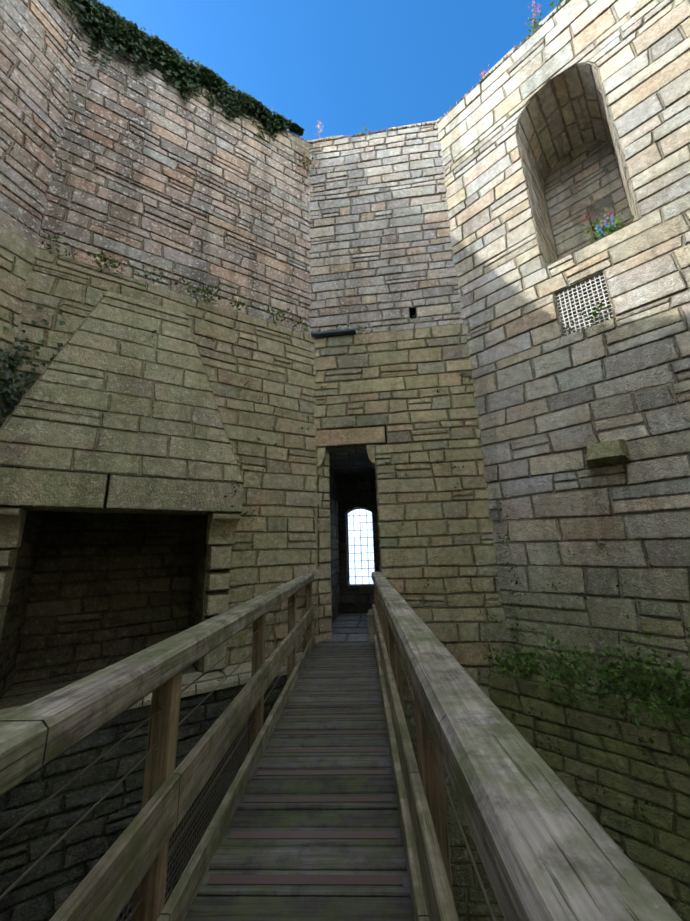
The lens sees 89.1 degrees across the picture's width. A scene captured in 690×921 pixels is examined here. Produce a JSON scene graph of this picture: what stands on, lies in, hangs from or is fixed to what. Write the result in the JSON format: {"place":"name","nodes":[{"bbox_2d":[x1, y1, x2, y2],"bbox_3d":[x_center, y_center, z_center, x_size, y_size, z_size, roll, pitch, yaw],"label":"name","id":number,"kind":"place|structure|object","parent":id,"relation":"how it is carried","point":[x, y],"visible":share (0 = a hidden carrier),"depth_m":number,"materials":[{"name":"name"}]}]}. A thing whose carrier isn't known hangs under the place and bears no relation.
{"place":"outdoors","nodes":[
{"label":"outdoors","id":0,"kind":"place"},
{"bbox_2d":[131,582,453,920],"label":"railing posts","id":1,"kind":"object","parent":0,"point":[161,759],"visible":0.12,"depth_m":1.48,"materials":[{"name":"wood"}]},
{"bbox_2d":[115,717,248,920],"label":"wire mesh","id":2,"kind":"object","parent":1,"relation":"attached to","point":[244,745],"depth_m":1.97,"materials":[{"name":"grey metal"}]},
{"bbox_2d":[0,589,495,920],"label":"railing cables","id":3,"kind":"object","parent":1,"relation":"attached to","point":[142,895],"visible":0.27,"depth_m":1.21,"materials":[{"name":"grey metal"}]},
{"bbox_2d":[184,642,414,920],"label":"bridge deck planks","id":4,"kind":"object","parent":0,"point":[298,857],"visible":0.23,"depth_m":2.00,"materials":[{"name":"grey wood"}]},
{"bbox_2d":[207,645,402,885],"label":"anti-slip strips","id":5,"kind":"object","parent":4,"relation":"on","point":[330,880],"visible":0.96,"depth_m":2.15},
{"bbox_2d":[0,0,689,920],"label":"stone wall","id":6,"kind":"structure","parent":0,"point":[128,454],"depth_m":5.57,"materials":[{"name":"beige stone"}]},
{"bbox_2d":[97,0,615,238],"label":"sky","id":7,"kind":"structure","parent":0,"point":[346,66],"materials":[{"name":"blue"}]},
{"bbox_2d":[349,509,369,583],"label":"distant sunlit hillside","id":8,"kind":"structure","parent":0,"point":[353,535],"depth_m":17.73,"materials":[{"name":"white"}]},
{"label":"ground surface","id":9,"kind":"structure","parent":0,"visible":0},
{"bbox_2d":[329,202,617,436],"bbox_3d":[0.196,-1.364,1.148,17.393,16.200,17.194,-2,-14,2],"label":"tower outer shell and wall tops","id":10,"kind":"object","parent":9,"relation":"on","point":[595,238],"depth_m":7.80,"materials":[{"name":"beige stone"}]},
{"bbox_2d":[311,328,355,337],"bbox_3d":[-0.228,-2.598,7.223,0.910,0.035,0.220,-3,-14,6],"label":"drain pipe","id":11,"kind":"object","parent":10,"relation":"on","point":[336,333],"depth_m":7.16,"materials":[{"name":"black metal"}]},
{"bbox_2d":[0,572,682,920],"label":"bridge rails","id":12,"kind":"object","parent":10,"relation":"attached to","point":[548,849],"visible":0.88,"depth_m":1.01,"materials":[{"name":"wood"}]},
{"bbox_2d":[0,0,689,910],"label":"plants","id":13,"kind":"object","parent":10,"relation":"on","point":[102,18],"visible":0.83,"depth_m":5.70,"materials":[{"name":"green plant"}]},
{"bbox_2d":[347,508,374,584],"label":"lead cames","id":14,"kind":"object","parent":10,"relation":"attached to","point":[354,545],"depth_m":8.94,"materials":[{"name":"grey metal"}]},
{"bbox_2d":[348,509,373,583],"bbox_3d":[0.410,2.171,8.961,0.680,1.900,0.001,-3,-14,6],"label":"window glass","id":15,"kind":"object","parent":14,"relation":"in","point":[356,563],"visible":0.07,"depth_m":8.95,"materials":[{"name":"glass"}]},
{"bbox_2d":[556,272,612,334],"bbox_3d":[3.774,-2.456,5.556,0.697,0.842,0.017,-15,-19,42],"label":"wall grille","id":16,"kind":"object","parent":10,"relation":"attached to","point":[590,303],"visible":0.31,"depth_m":5.54,"materials":[{"name":"white"}]}
]}

